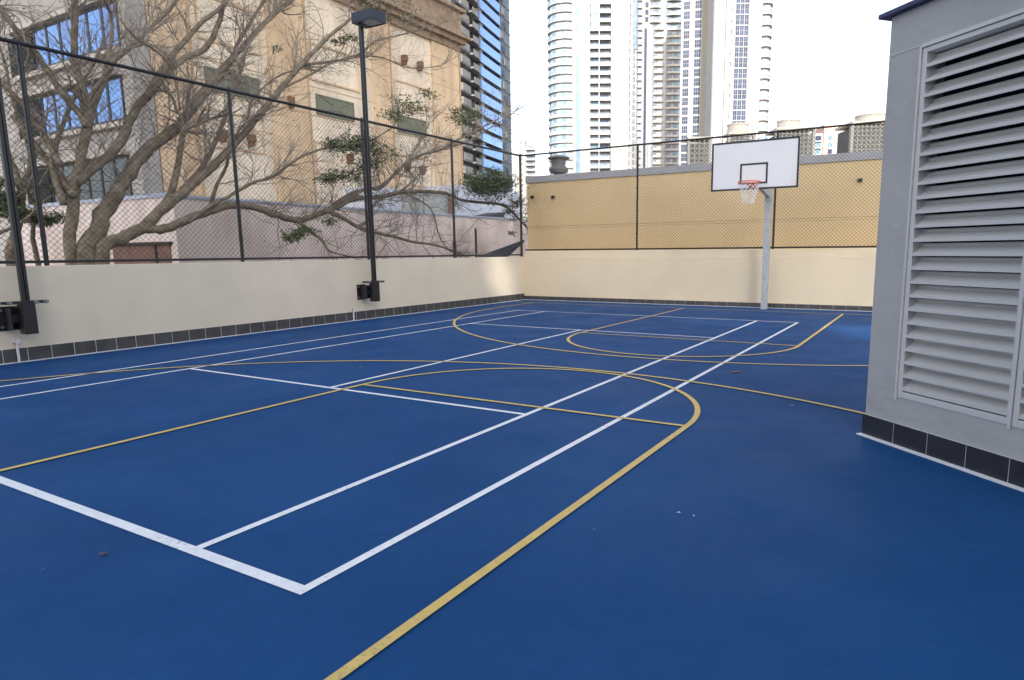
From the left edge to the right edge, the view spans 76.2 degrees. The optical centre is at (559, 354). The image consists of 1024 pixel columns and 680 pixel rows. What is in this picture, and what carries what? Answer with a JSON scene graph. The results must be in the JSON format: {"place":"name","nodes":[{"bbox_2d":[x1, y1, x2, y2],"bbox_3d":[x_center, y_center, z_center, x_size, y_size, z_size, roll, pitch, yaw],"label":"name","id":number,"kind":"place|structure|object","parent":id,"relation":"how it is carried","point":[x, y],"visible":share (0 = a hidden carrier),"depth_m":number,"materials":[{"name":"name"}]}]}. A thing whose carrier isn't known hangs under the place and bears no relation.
{"place":"outdoors","nodes":[
{"label":"outdoors","id":0,"kind":"place"},
{"bbox_2d":[0,0,471,265],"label":"beige building","id":1,"kind":"structure","parent":0,"point":[349,95],"depth_m":32.30,"materials":[{"name":"beige"}]},
{"bbox_2d":[32,25,48,68],"bbox_3d":[-23.227,-13.712,29.187,1.157,1.770,0.069,5,10,29],"label":"window","id":2,"kind":"structure","parent":1,"relation":"in","point":[46,60],"depth_m":29.14,"materials":[{"name":"blue glass"}]},
{"bbox_2d":[40,93,56,134],"bbox_3d":[-23.218,-10.901,29.639,1.125,1.744,0.069,5,10,29],"label":"window","id":3,"kind":"structure","parent":1,"relation":"in","point":[43,101],"depth_m":29.66,"materials":[{"name":"blue glass"}]},
{"bbox_2d":[45,21,61,65],"bbox_3d":[-22.219,-13.631,28.621,1.157,1.770,0.069,5,10,29],"label":"window","id":4,"kind":"structure","parent":1,"relation":"in","point":[52,27],"depth_m":28.63,"materials":[{"name":"blue glass"}]},
{"bbox_2d":[50,167,64,201],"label":"window","id":5,"kind":"structure","parent":1,"relation":"in","point":[55,198],"depth_m":30.35,"materials":[{"name":"grey glass"}]},
{"bbox_2d":[53,93,69,130],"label":"window","id":6,"kind":"structure","parent":1,"relation":"in","point":[56,113],"depth_m":29.12,"materials":[{"name":"blue glass"}]},
{"bbox_2d":[57,16,70,60],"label":"window","id":7,"kind":"structure","parent":1,"relation":"in","point":[62,33],"depth_m":28.11,"materials":[{"name":"blue glass"}]},
{"bbox_2d":[62,163,72,199],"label":"window","id":8,"kind":"structure","parent":1,"relation":"in","point":[68,171],"depth_m":29.57,"materials":[{"name":"grey glass"}]},
{"bbox_2d":[65,88,80,129],"bbox_3d":[-21.259,-10.743,28.537,1.125,1.744,0.069,5,10,29],"label":"window","id":9,"kind":"structure","parent":1,"relation":"in","point":[78,102],"depth_m":28.61,"materials":[{"name":"blue glass"}]},
{"bbox_2d":[73,162,89,199],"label":"window","id":10,"kind":"structure","parent":1,"relation":"in","point":[86,186],"depth_m":29.05,"materials":[{"name":"grey glass"}]},
{"bbox_2d":[78,11,89,54],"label":"window","id":11,"kind":"structure","parent":1,"relation":"in","point":[80,15],"depth_m":27.38,"materials":[{"name":"blue glass"}]},
{"bbox_2d":[85,5,103,51],"bbox_3d":[-19.196,-13.386,26.920,1.157,1.770,0.069,5,10,29],"label":"window","id":12,"kind":"structure","parent":1,"relation":"in","point":[91,17],"depth_m":26.92,"materials":[{"name":"blue glass"}]},
{"bbox_2d":[86,160,102,198],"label":"window","id":13,"kind":"structure","parent":1,"relation":"in","point":[93,192],"depth_m":28.55,"materials":[{"name":"grey glass"}]},
{"bbox_2d":[93,82,109,124],"bbox_3d":[-19.300,-10.585,27.435,1.125,1.744,0.069,5,10,29],"label":"window","id":14,"kind":"structure","parent":1,"relation":"in","point":[105,91],"depth_m":27.40,"materials":[{"name":"blue glass"}]},
{"bbox_2d":[100,161,114,195],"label":"window","id":15,"kind":"structure","parent":1,"relation":"in","point":[106,172],"depth_m":28.02,"materials":[{"name":"grey"}]},
{"bbox_2d":[99,0,120,48],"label":"window","id":16,"kind":"structure","parent":1,"relation":"in","point":[101,7],"depth_m":26.36,"materials":[{"name":"blue glass"}]},
{"bbox_2d":[106,76,125,121],"bbox_3d":[-18.321,-10.505,26.884,1.125,1.744,0.069,5,10,29],"label":"window","id":17,"kind":"structure","parent":1,"relation":"in","point":[120,93],"depth_m":26.85,"materials":[{"name":"blue glass"}]},
{"bbox_2d":[114,156,132,195],"bbox_3d":[-18.398,-7.227,27.461,1.103,2.160,0.069,5,10,29],"label":"window","id":18,"kind":"structure","parent":1,"relation":"in","point":[120,166],"depth_m":27.36,"materials":[{"name":"grey"}]},
{"bbox_2d":[423,184,519,217],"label":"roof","id":19,"kind":"structure","parent":1,"relation":"attached to","point":[483,213],"depth_m":42.20,"materials":[{"name":"concrete"}]},
{"bbox_2d":[451,0,512,191],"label":"glass tower","id":20,"kind":"structure","parent":0,"point":[490,26],"depth_m":162.00,"materials":[{"name":"blue glass"}]},
{"bbox_2d":[0,300,1023,679],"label":"court floor","id":21,"kind":"structure","parent":0,"point":[798,538],"depth_m":3.58,"materials":[{"name":"blue plastic"}]},
{"bbox_2d":[0,257,523,364],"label":"perimeter wall","id":22,"kind":"structure","parent":21,"relation":"on","point":[89,309],"depth_m":11.23,"materials":[{"name":"paint"}]},
{"bbox_2d":[12,339,20,361],"bbox_3d":[-7.293,-0.053,8.758,0.055,0.318,0.070,5,10,29],"label":"conduit stub","id":23,"kind":"object","parent":22,"relation":"attached to","point":[16,342],"visible":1,"depth_m":8.74,"materials":[{"name":"grey"}]},
{"bbox_2d":[0,79,48,334],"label":"lamp post","id":24,"kind":"object","parent":22,"relation":"attached to","point":[21,316],"visible":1,"depth_m":8.47,"materials":[{"name":"black metal"}]},
{"bbox_2d":[0,37,522,265],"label":"chain link fence","id":25,"kind":"object","parent":22,"relation":"on","point":[19,44],"visible":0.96,"depth_m":11.15,"materials":[{"name":"black metal"}]},
{"bbox_2d":[351,8,385,301],"bbox_3d":[-3.894,-3.974,13.482,0.798,5.750,0.480,5,10,29],"label":"lamp post","id":26,"kind":"object","parent":22,"relation":"attached to","point":[367,18],"visible":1,"depth_m":13.43,"materials":[{"name":"black metal"}]},
{"bbox_2d":[0,310,798,594],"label":"tennis court markings","id":27,"kind":"object","parent":21,"relation":"on","point":[267,577],"visible":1,"depth_m":3.84,"materials":[{"name":"white paint"}]},
{"bbox_2d":[0,302,868,679],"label":"basketball court markings","id":28,"kind":"object","parent":21,"relation":"on","point":[404,628],"visible":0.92,"depth_m":4.77,"materials":[{"name":"yellow paint"}]},
{"bbox_2d":[524,248,875,311],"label":"end wall","id":29,"kind":"structure","parent":21,"relation":"on","point":[828,279],"depth_m":16.81,"materials":[{"name":"paint"}]},
{"bbox_2d":[521,120,884,250],"bbox_3d":[5.023,-3.886,15.897,14.162,3.003,0.098,5,10,29],"label":"chain link fence","id":30,"kind":"object","parent":29,"relation":"on","point":[710,247],"visible":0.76,"depth_m":16.78,"materials":[{"name":"black metal"}]},
{"bbox_2d":[711,136,800,309],"bbox_3d":[4.209,-2.803,14.641,1.654,3.747,2.044,0,9,2],"label":"basketball hoop","id":31,"kind":"object","parent":21,"relation":"on","point":[765,167],"visible":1,"depth_m":14.01,"materials":[{"name":"metal"}]},
{"bbox_2d":[856,0,1023,491],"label":"louvred building","id":32,"kind":"structure","parent":21,"relation":"on","point":[945,384],"depth_m":4.27,"materials":[{"name":"grey paint"}]},
{"bbox_2d":[514,134,535,218],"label":"apartment block","id":33,"kind":"structure","parent":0,"point":[522,149],"depth_m":367.65,"materials":[{"name":"white concrete"}]},
{"bbox_2d":[547,0,630,174],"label":"apartment tower","id":34,"kind":"structure","parent":0,"point":[589,56],"depth_m":237.24,"materials":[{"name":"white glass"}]},
{"bbox_2d":[590,93,597,96],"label":"window","id":35,"kind":"structure","parent":34,"relation":"in","point":[591,94],"depth_m":239.42,"materials":[{"name":"grey glass"}]},
{"bbox_2d":[590,84,597,87],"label":"window","id":36,"kind":"structure","parent":34,"relation":"in","point":[592,85],"depth_m":238.90,"materials":[{"name":"grey glass"}]},
{"bbox_2d":[590,76,597,79],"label":"window","id":37,"kind":"structure","parent":34,"relation":"in","point":[591,77],"depth_m":238.49,"materials":[{"name":"grey glass"}]},
{"bbox_2d":[590,67,597,70],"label":"window","id":38,"kind":"structure","parent":34,"relation":"in","point":[591,68],"depth_m":237.97,"materials":[{"name":"grey glass"}]},
{"bbox_2d":[590,41,597,44],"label":"window","id":39,"kind":"structure","parent":34,"relation":"in","point":[591,42],"depth_m":236.58,"materials":[{"name":"grey glass"}]},
{"bbox_2d":[590,32,597,35],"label":"window","id":40,"kind":"structure","parent":34,"relation":"in","point":[591,33],"depth_m":236.11,"materials":[{"name":"grey glass"}]},
{"bbox_2d":[590,58,597,61],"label":"window","id":41,"kind":"structure","parent":34,"relation":"in","point":[592,59],"depth_m":237.50,"materials":[{"name":"grey glass"}]},
{"bbox_2d":[590,22,598,29],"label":"window","id":42,"kind":"structure","parent":34,"relation":"in","point":[593,25],"depth_m":234.45,"materials":[{"name":"white glass"}]},
{"bbox_2d":[590,13,598,20],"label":"window","id":43,"kind":"structure","parent":34,"relation":"in","point":[593,16],"depth_m":233.99,"materials":[{"name":"white glass"}]},
{"bbox_2d":[590,4,598,11],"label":"window","id":44,"kind":"structure","parent":34,"relation":"in","point":[594,7],"depth_m":233.53,"materials":[{"name":"white glass"}]},
{"bbox_2d":[628,0,681,168],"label":"apartment tower","id":45,"kind":"structure","parent":0,"point":[655,65],"depth_m":285.11,"materials":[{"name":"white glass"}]},
{"bbox_2d":[645,2,648,21],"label":"window","id":46,"kind":"structure","parent":45,"relation":"in","point":[646,3],"depth_m":280.32,"materials":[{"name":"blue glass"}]},
{"bbox_2d":[674,1,680,18],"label":"window","id":47,"kind":"structure","parent":45,"relation":"in","point":[676,2],"depth_m":280.60,"materials":[{"name":"grey glass"}]},
{"bbox_2d":[679,0,707,164],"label":"apartment tower","id":48,"kind":"structure","parent":0,"point":[694,28],"depth_m":223.04,"materials":[{"name":"beige concrete"}]},
{"bbox_2d":[681,154,686,160],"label":"window","id":49,"kind":"structure","parent":48,"relation":"in","point":[682,155],"depth_m":227.60,"materials":[{"name":"blue glass"}]},
{"bbox_2d":[681,144,686,151],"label":"window","id":50,"kind":"structure","parent":48,"relation":"in","point":[684,146],"depth_m":227.10,"materials":[{"name":"blue glass"}]},
{"bbox_2d":[681,135,686,142],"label":"window","id":51,"kind":"structure","parent":48,"relation":"in","point":[683,137],"depth_m":226.63,"materials":[{"name":"grey glass"}]},
{"bbox_2d":[682,117,687,123],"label":"window","id":52,"kind":"structure","parent":48,"relation":"in","point":[683,118],"depth_m":225.63,"materials":[{"name":"grey glass"}]},
{"bbox_2d":[682,107,687,114],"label":"window","id":53,"kind":"structure","parent":48,"relation":"in","point":[684,109],"depth_m":225.14,"materials":[{"name":"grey glass"}]},
{"bbox_2d":[682,98,687,104],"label":"window","id":54,"kind":"structure","parent":48,"relation":"in","point":[683,99],"depth_m":224.70,"materials":[{"name":"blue glass"}]},
{"bbox_2d":[682,88,687,95],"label":"window","id":55,"kind":"structure","parent":48,"relation":"in","point":[684,91],"depth_m":224.20,"materials":[{"name":"blue glass"}]},
{"bbox_2d":[683,69,688,76],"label":"window","id":56,"kind":"structure","parent":48,"relation":"in","point":[685,71],"depth_m":223.19,"materials":[{"name":"blue glass"}]},
{"bbox_2d":[683,60,688,67],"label":"window","id":57,"kind":"structure","parent":48,"relation":"in","point":[684,61],"depth_m":222.73,"materials":[{"name":"blue glass"}]},
{"bbox_2d":[683,50,688,57],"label":"window","id":58,"kind":"structure","parent":48,"relation":"in","point":[685,52],"depth_m":222.27,"materials":[{"name":"blue glass"}]},
{"bbox_2d":[683,40,688,47],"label":"window","id":59,"kind":"structure","parent":48,"relation":"in","point":[684,42],"depth_m":221.78,"materials":[{"name":"blue glass"}]},
{"bbox_2d":[684,21,689,28],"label":"window","id":60,"kind":"structure","parent":48,"relation":"in","point":[686,23],"depth_m":220.78,"materials":[{"name":"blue glass"}]},
{"bbox_2d":[684,11,689,18],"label":"window","id":61,"kind":"structure","parent":48,"relation":"in","point":[687,14],"depth_m":220.30,"materials":[{"name":"blue glass"}]},
{"bbox_2d":[684,1,689,9],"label":"window","id":62,"kind":"structure","parent":48,"relation":"in","point":[685,3],"depth_m":219.84,"materials":[{"name":"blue glass"}]},
{"bbox_2d":[693,125,698,132],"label":"window","id":63,"kind":"structure","parent":48,"relation":"in","point":[696,127],"depth_m":225.19,"materials":[{"name":"blue glass"}]},
{"bbox_2d":[693,116,698,122],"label":"window","id":64,"kind":"structure","parent":48,"relation":"in","point":[695,118],"depth_m":224.75,"materials":[{"name":"blue glass"}]},
{"bbox_2d":[693,107,698,113],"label":"window","id":65,"kind":"structure","parent":48,"relation":"in","point":[696,109],"depth_m":224.26,"materials":[{"name":"blue glass"}]},
{"bbox_2d":[693,97,698,104],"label":"window","id":66,"kind":"structure","parent":48,"relation":"in","point":[695,99],"depth_m":223.82,"materials":[{"name":"blue glass"}]},
{"bbox_2d":[693,88,699,94],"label":"window","id":67,"kind":"structure","parent":48,"relation":"in","point":[694,88],"depth_m":223.22,"materials":[{"name":"blue glass"}]},
{"bbox_2d":[694,78,699,85],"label":"window","id":68,"kind":"structure","parent":48,"relation":"in","point":[696,80],"depth_m":222.79,"materials":[{"name":"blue glass"}]},
{"bbox_2d":[694,68,699,75],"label":"window","id":69,"kind":"structure","parent":48,"relation":"in","point":[695,70],"depth_m":222.30,"materials":[{"name":"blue glass"}]},
{"bbox_2d":[694,59,699,66],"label":"window","id":70,"kind":"structure","parent":48,"relation":"in","point":[696,64],"depth_m":221.86,"materials":[{"name":"blue glass"}]},
{"bbox_2d":[694,49,700,56],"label":"window","id":71,"kind":"structure","parent":48,"relation":"in","point":[695,55],"depth_m":221.43,"materials":[{"name":"blue glass"}]},
{"bbox_2d":[695,39,700,46],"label":"window","id":72,"kind":"structure","parent":48,"relation":"in","point":[696,41],"depth_m":220.84,"materials":[{"name":"blue glass"}]},
{"bbox_2d":[695,30,700,37],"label":"window","id":73,"kind":"structure","parent":48,"relation":"in","point":[697,35],"depth_m":220.41,"materials":[{"name":"blue glass"}]},
{"bbox_2d":[695,20,700,27],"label":"window","id":74,"kind":"structure","parent":48,"relation":"in","point":[697,22],"depth_m":219.92,"materials":[{"name":"blue glass"}]},
{"bbox_2d":[695,10,701,17],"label":"window","id":75,"kind":"structure","parent":48,"relation":"in","point":[698,15],"depth_m":219.44,"materials":[{"name":"blue glass"}]},
{"bbox_2d":[695,0,701,7],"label":"window","id":76,"kind":"structure","parent":48,"relation":"in","point":[699,2],"depth_m":218.88,"materials":[{"name":"blue glass"}]},
{"bbox_2d":[525,150,882,250],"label":"neighbouring building","id":77,"kind":"structure","parent":0,"point":[805,176],"depth_m":17.44,"materials":[{"name":"beige paint"}]},
{"bbox_2d":[548,155,569,174],"bbox_3d":[-0.029,-6.335,23.297,0.811,1.530,0.811,5,10,29],"label":"roof cowl","id":78,"kind":"object","parent":77,"relation":"on","point":[554,166],"visible":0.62,"depth_m":23.00,"materials":[{"name":"grey metal"}]},
{"bbox_2d":[685,137,711,164],"bbox_3d":[6.646,-8.612,31.473,1.134,3.538,0.944,0,9,0],"label":"rooftop plant","id":79,"kind":"object","parent":77,"relation":"attached to","point":[692,153],"visible":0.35,"depth_m":30.92,"materials":[{"name":"grey concrete"}]},
{"bbox_2d":[723,123,755,141],"bbox_3d":[8.633,-8.956,31.511,1.312,4.173,1.122,0,9,0],"label":"rooftop plant","id":80,"kind":"object","parent":77,"relation":"attached to","point":[736,128],"visible":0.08,"depth_m":30.81,"materials":[{"name":"grey metal"}]},
{"bbox_2d":[765,119,815,155],"bbox_3d":[11.169,-9.120,31.774,1.877,4.376,1.687,0,9,0],"label":"rooftop plant","id":81,"kind":"object","parent":77,"relation":"attached to","point":[785,124],"visible":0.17,"depth_m":30.90,"materials":[{"name":"grey metal"}]},
{"bbox_2d":[835,113,885,152],"bbox_3d":[14.855,-9.288,31.887,2.143,4.614,1.953,0,9,0],"label":"rooftop plant","id":82,"kind":"object","parent":77,"relation":"attached to","point":[862,118],"visible":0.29,"depth_m":30.89,"materials":[{"name":"grey concrete"}]},
{"bbox_2d":[509,0,911,191],"label":"sky","id":83,"kind":"structure","parent":0,"point":[829,62],"materials":[{"name":"white"}]},
{"bbox_2d":[705,0,772,162],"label":"apartment tower","id":84,"kind":"structure","parent":0,"point":[739,37],"depth_m":196.01,"materials":[{"name":"grey"}]},
{"bbox_2d":[733,111,744,119],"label":"window","id":85,"kind":"structure","parent":84,"relation":"in","point":[734,112],"depth_m":197.71,"materials":[{"name":"blue glass"}]},
{"bbox_2d":[733,100,745,109],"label":"window","id":86,"kind":"structure","parent":84,"relation":"in","point":[736,105],"depth_m":197.28,"materials":[{"name":"blue glass"}]},
{"bbox_2d":[733,90,745,98],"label":"window","id":87,"kind":"structure","parent":84,"relation":"in","point":[740,92],"depth_m":196.80,"materials":[{"name":"blue glass"}]},
{"bbox_2d":[734,79,745,88],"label":"window","id":88,"kind":"structure","parent":84,"relation":"in","point":[741,85],"depth_m":196.32,"materials":[{"name":"blue glass"}]},
{"bbox_2d":[734,69,746,77],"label":"window","id":89,"kind":"structure","parent":84,"relation":"in","point":[737,74],"depth_m":195.89,"materials":[{"name":"blue glass"}]},
{"bbox_2d":[734,58,746,67],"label":"window","id":90,"kind":"structure","parent":84,"relation":"in","point":[742,61],"depth_m":195.46,"materials":[{"name":"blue glass"}]},
{"bbox_2d":[735,47,746,56],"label":"window","id":91,"kind":"structure","parent":84,"relation":"in","point":[737,49],"depth_m":194.89,"materials":[{"name":"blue glass"}]},
{"bbox_2d":[735,37,747,45],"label":"window","id":92,"kind":"structure","parent":84,"relation":"in","point":[737,43],"depth_m":194.51,"materials":[{"name":"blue glass"}]},
{"bbox_2d":[735,26,747,35],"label":"window","id":93,"kind":"structure","parent":84,"relation":"in","point":[743,29],"depth_m":194.03,"materials":[{"name":"blue glass"}]},
{"bbox_2d":[736,15,748,24],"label":"window","id":94,"kind":"structure","parent":84,"relation":"in","point":[739,18],"depth_m":193.51,"materials":[{"name":"blue glass"}]},
{"bbox_2d":[736,4,748,13],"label":"window","id":95,"kind":"structure","parent":84,"relation":"in","point":[746,6],"depth_m":193.06,"materials":[{"name":"blue glass"}]},
{"bbox_2d":[736,0,748,2],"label":"window","id":96,"kind":"structure","parent":84,"relation":"in","point":[737,1],"depth_m":192.71,"materials":[{"name":"blue glass"}]},
{"label":"ground","id":97,"kind":"structure","parent":0,"visible":0},
{"bbox_2d":[344,186,451,213],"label":"annex building","id":98,"kind":"structure","parent":97,"relation":"on","point":[409,206],"depth_m":34.66,"materials":[{"name":"grey concrete"}]},
{"bbox_2d":[808,124,840,154],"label":"apartment block","id":99,"kind":"structure","parent":97,"relation":"on","point":[831,142],"depth_m":288.54,"materials":[{"name":"white"}]},
{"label":"garden bed","id":100,"kind":"structure","parent":0,"visible":0},
{"bbox_2d":[0,0,146,265],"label":"tree","id":101,"kind":"object","parent":100,"relation":"on","point":[21,215],"visible":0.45,"depth_m":11.89,"materials":[{"name":"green plant"}]},
{"bbox_2d":[0,0,541,264],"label":"tree","id":102,"kind":"object","parent":100,"relation":"on","point":[171,64],"visible":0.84,"depth_m":13.41,"materials":[{"name":"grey plant"}]},
{"bbox_2d":[21,193,527,265],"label":"garden wall","id":103,"kind":"structure","parent":100,"relation":"on","point":[169,216],"depth_m":19.44,"materials":[{"name":"pink"}]},
{"bbox_2d":[474,228,476,256],"bbox_3d":[-2.925,-3.006,22.992,0.060,2.837,0.060,5,10,29],"label":"post","id":104,"kind":"object","parent":100,"relation":"on","point":[475,229],"visible":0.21,"depth_m":22.82,"materials":[{"name":"brown"}]},
{"bbox_2d":[478,240,524,256],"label":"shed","id":105,"kind":"structure","parent":100,"relation":"on","point":[514,246],"depth_m":21.34,"materials":[{"name":"metal"}]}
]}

